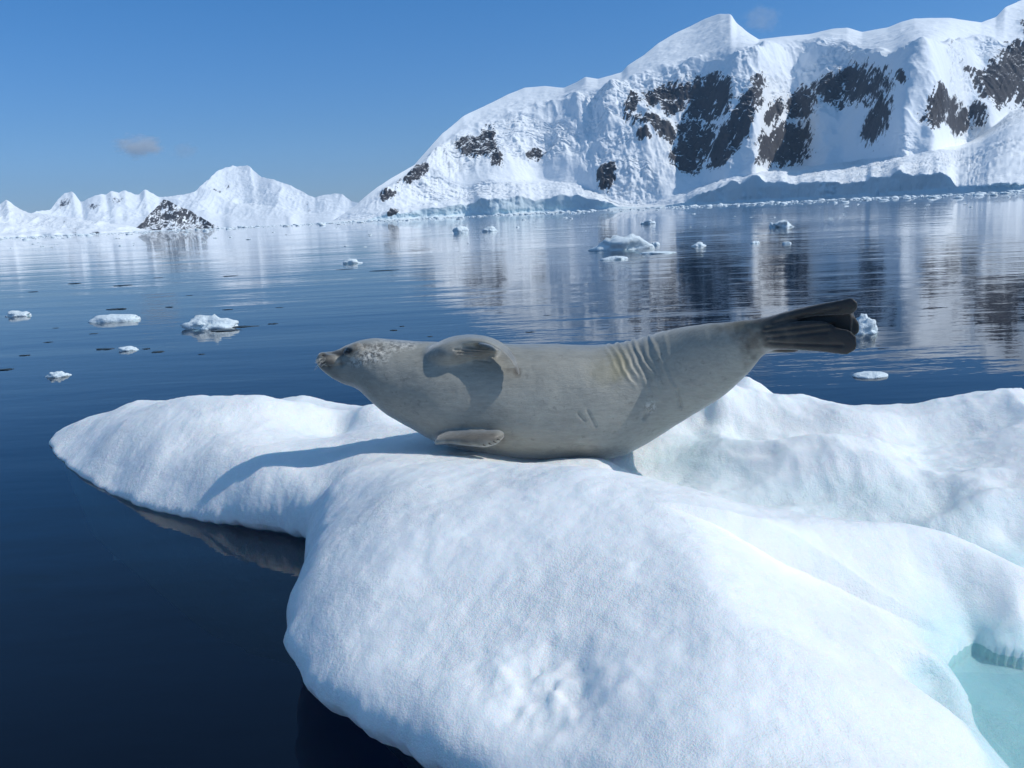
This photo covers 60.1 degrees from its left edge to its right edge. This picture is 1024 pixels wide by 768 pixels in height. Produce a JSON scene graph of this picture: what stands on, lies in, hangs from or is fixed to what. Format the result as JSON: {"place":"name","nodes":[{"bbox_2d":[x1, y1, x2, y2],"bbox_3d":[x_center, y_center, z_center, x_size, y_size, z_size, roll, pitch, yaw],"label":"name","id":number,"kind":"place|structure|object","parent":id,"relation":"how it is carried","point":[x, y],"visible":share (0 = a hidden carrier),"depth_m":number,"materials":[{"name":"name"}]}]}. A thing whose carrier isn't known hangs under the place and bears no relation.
{"place":"outdoors","nodes":[
{"label":"outdoors","id":0,"kind":"place"},
{"bbox_2d":[0,200,164,237],"bbox_3d":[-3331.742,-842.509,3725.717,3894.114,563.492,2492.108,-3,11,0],"label":"snow coast","id":1,"kind":"structure","parent":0,"point":[15,221],"depth_m":3516.06},
{"bbox_2d":[96,348,114,349],"bbox_3d":[-5.006,-0.433,10.889,0.246,0.018,0.120,-3,11,0],"label":"ripple","id":2,"kind":"object","parent":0,"point":[104,348],"visible":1,"depth_m":10.87},
{"bbox_2d":[137,200,222,230],"bbox_3d":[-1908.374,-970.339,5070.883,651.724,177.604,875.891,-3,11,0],"label":"rocky hill","id":3,"kind":"structure","parent":0,"point":[166,215],"depth_m":4920.40,"materials":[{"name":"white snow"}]},
{"bbox_2d":[33,165,357,227],"bbox_3d":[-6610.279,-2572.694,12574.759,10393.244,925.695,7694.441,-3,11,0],"label":"distant range","id":4,"kind":"structure","parent":0,"point":[235,196],"depth_m":12335.93,"materials":[{"name":"white snow"}]},
{"bbox_2d":[210,329,241,331],"bbox_3d":[-3.969,-0.744,12.253,0.485,0.024,0.223,-3,11,0],"label":"ripple","id":5,"kind":"object","parent":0,"point":[223,330],"visible":1,"depth_m":12.20},
{"bbox_2d":[0,0,1019,212],"label":"sky","id":6,"kind":"structure","parent":0,"point":[159,97],"materials":[{"name":"blue"}]},
{"bbox_2d":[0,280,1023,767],"bbox_3d":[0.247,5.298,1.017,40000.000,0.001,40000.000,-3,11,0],"label":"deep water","id":7,"kind":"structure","parent":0,"point":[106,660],"depth_m":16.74,"materials":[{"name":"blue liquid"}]},
{"bbox_2d":[45,371,71,378],"bbox_3d":[-4.605,-0.092,8.973,0.250,0.089,0.202,-3,11,0],"label":"ice chunk","id":8,"kind":"object","parent":7,"relation":"on","point":[57,375],"visible":1,"depth_m":8.90,"materials":[{"name":"white ice"}]},
{"bbox_2d":[49,377,1023,767],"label":"ice floe","id":9,"kind":"object","parent":7,"relation":"on","point":[747,573],"visible":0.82,"depth_m":2.70,"materials":[{"name":"white ice"}]},
{"bbox_2d":[315,298,858,459],"bbox_3d":[0.298,-0.009,4.090,2.359,0.797,0.782,0,11,14],"label":"seal","id":10,"kind":"object","parent":9,"relation":"on","point":[478,393],"visible":0.99,"depth_m":3.96,"materials":[{"name":"fur"}]},
{"bbox_2d":[852,371,887,379],"bbox_3d":[2.865,-0.069,7.060,0.282,0.063,0.191,-3,11,0],"label":"ice chunk","id":11,"kind":"object","parent":7,"relation":"on","point":[875,375],"visible":1,"depth_m":7.01,"materials":[{"name":"white ice"}]},
{"bbox_2d":[0,191,1023,358],"bbox_3d":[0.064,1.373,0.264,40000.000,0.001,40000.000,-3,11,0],"label":"water","id":12,"kind":"structure","parent":0,"point":[949,246],"depth_m":23.62,"materials":[{"name":"blue liquid"}]},
{"bbox_2d":[5,310,30,316],"bbox_3d":[-8.956,-1.252,16.024,0.466,0.167,0.310,-3,11,0],"label":"ice chunk","id":13,"kind":"object","parent":12,"relation":"on","point":[12,313],"visible":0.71,"depth_m":15.94,"materials":[{"name":"white ice"}]},
{"bbox_2d":[89,314,140,322],"bbox_3d":[-6.448,-1.047,14.341,0.831,0.180,0.402,-3,11,0],"label":"ice floe","id":14,"kind":"object","parent":12,"relation":"on","point":[114,318],"visible":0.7,"depth_m":14.22,"materials":[{"name":"white ice"}]},
{"bbox_2d":[118,346,138,352],"bbox_3d":[-4.642,-0.422,10.701,0.225,0.072,0.199,-10,13,-34],"label":"ice chunk","id":15,"kind":"object","parent":12,"relation":"on","point":[127,349],"visible":1,"depth_m":10.64,"materials":[{"name":"white ice"}]},
{"bbox_2d":[180,314,238,334],"bbox_3d":[-4.326,-0.861,12.665,0.837,0.286,0.450,-3,11,0],"label":"ice chunk","id":16,"kind":"object","parent":12,"relation":"on","point":[203,322],"visible":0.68,"depth_m":12.57,"materials":[{"name":"white ice"}]},
{"bbox_2d":[232,325,256,327],"bbox_3d":[-3.811,-0.823,12.631,0.404,0.021,0.180,-3,11,0],"label":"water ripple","id":17,"kind":"object","parent":12,"relation":"on","point":[243,326],"visible":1,"depth_m":12.58},
{"bbox_2d":[343,258,362,263],"bbox_3d":[-5.465,-4.175,30.277,0.705,0.263,0.494,-3,11,0],"label":"ice chunk","id":18,"kind":"object","parent":12,"relation":"on","point":[350,261],"visible":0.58,"depth_m":30.13,"materials":[{"name":"white ice"}]},
{"bbox_2d":[452,225,468,233],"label":"ice chunk","id":19,"kind":"object","parent":12,"relation":"on","point":[461,229],"visible":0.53,"depth_m":76.00,"materials":[{"name":"white ice"}]},
{"bbox_2d":[482,226,496,231],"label":"ice chunk","id":20,"kind":"object","parent":12,"relation":"on","point":[490,228],"visible":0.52,"depth_m":78.42,"materials":[{"name":"white ice"}]},
{"bbox_2d":[0,189,1023,240],"bbox_3d":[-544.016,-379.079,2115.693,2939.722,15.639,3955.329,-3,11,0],"label":"brash ice","id":21,"kind":"structure","parent":12,"relation":"in","point":[760,203],"depth_m":1251.48,"materials":[{"name":"white ice"}]},
{"bbox_2d":[600,256,627,259],"bbox_3d":[2.914,-3.587,25.342,0.810,0.165,0.550,-3,11,0],"label":"ice chunk","id":22,"kind":"object","parent":12,"relation":"on","point":[614,257],"visible":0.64,"depth_m":25.20,"materials":[{"name":"white ice"}]},
{"bbox_2d":[588,234,654,250],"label":"iceberg","id":23,"kind":"object","parent":12,"relation":"on","point":[628,242],"visible":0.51,"depth_m":30.96,"materials":[{"name":"white ice"}]},
{"bbox_2d":[641,220,655,223],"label":"ice chunk","id":24,"kind":"object","parent":12,"relation":"on","point":[649,222],"visible":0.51,"depth_m":78.48,"materials":[{"name":"white ice"}]},
{"bbox_2d":[639,251,674,253],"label":"ice chunk","id":25,"kind":"object","parent":12,"relation":"on","point":[656,252],"visible":0.76,"depth_m":27.39,"materials":[{"name":"white ice"}]},
{"bbox_2d":[691,242,705,246],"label":"ice chunk","id":26,"kind":"object","parent":12,"relation":"on","point":[698,244],"visible":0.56,"depth_m":30.93,"materials":[{"name":"white ice"}]},
{"bbox_2d":[769,220,793,227],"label":"ice chunk","id":27,"kind":"object","parent":12,"relation":"on","point":[783,223],"visible":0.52,"depth_m":49.40,"materials":[{"name":"white ice"}]},
{"bbox_2d":[855,313,877,342],"bbox_3d":[3.726,-0.597,9.395,0.404,0.322,0.360,-3,11,0],"label":"ice chunk","id":28,"kind":"object","parent":12,"relation":"on","point":[868,330],"visible":0.7,"depth_m":9.26,"materials":[{"name":"white ice"}]},
{"bbox_2d":[326,0,1023,222],"bbox_3d":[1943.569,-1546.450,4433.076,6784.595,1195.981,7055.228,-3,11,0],"label":"mountain","id":29,"kind":"structure","parent":0,"point":[720,108],"depth_m":4094.39,"materials":[{"name":"white snow"}]}
]}

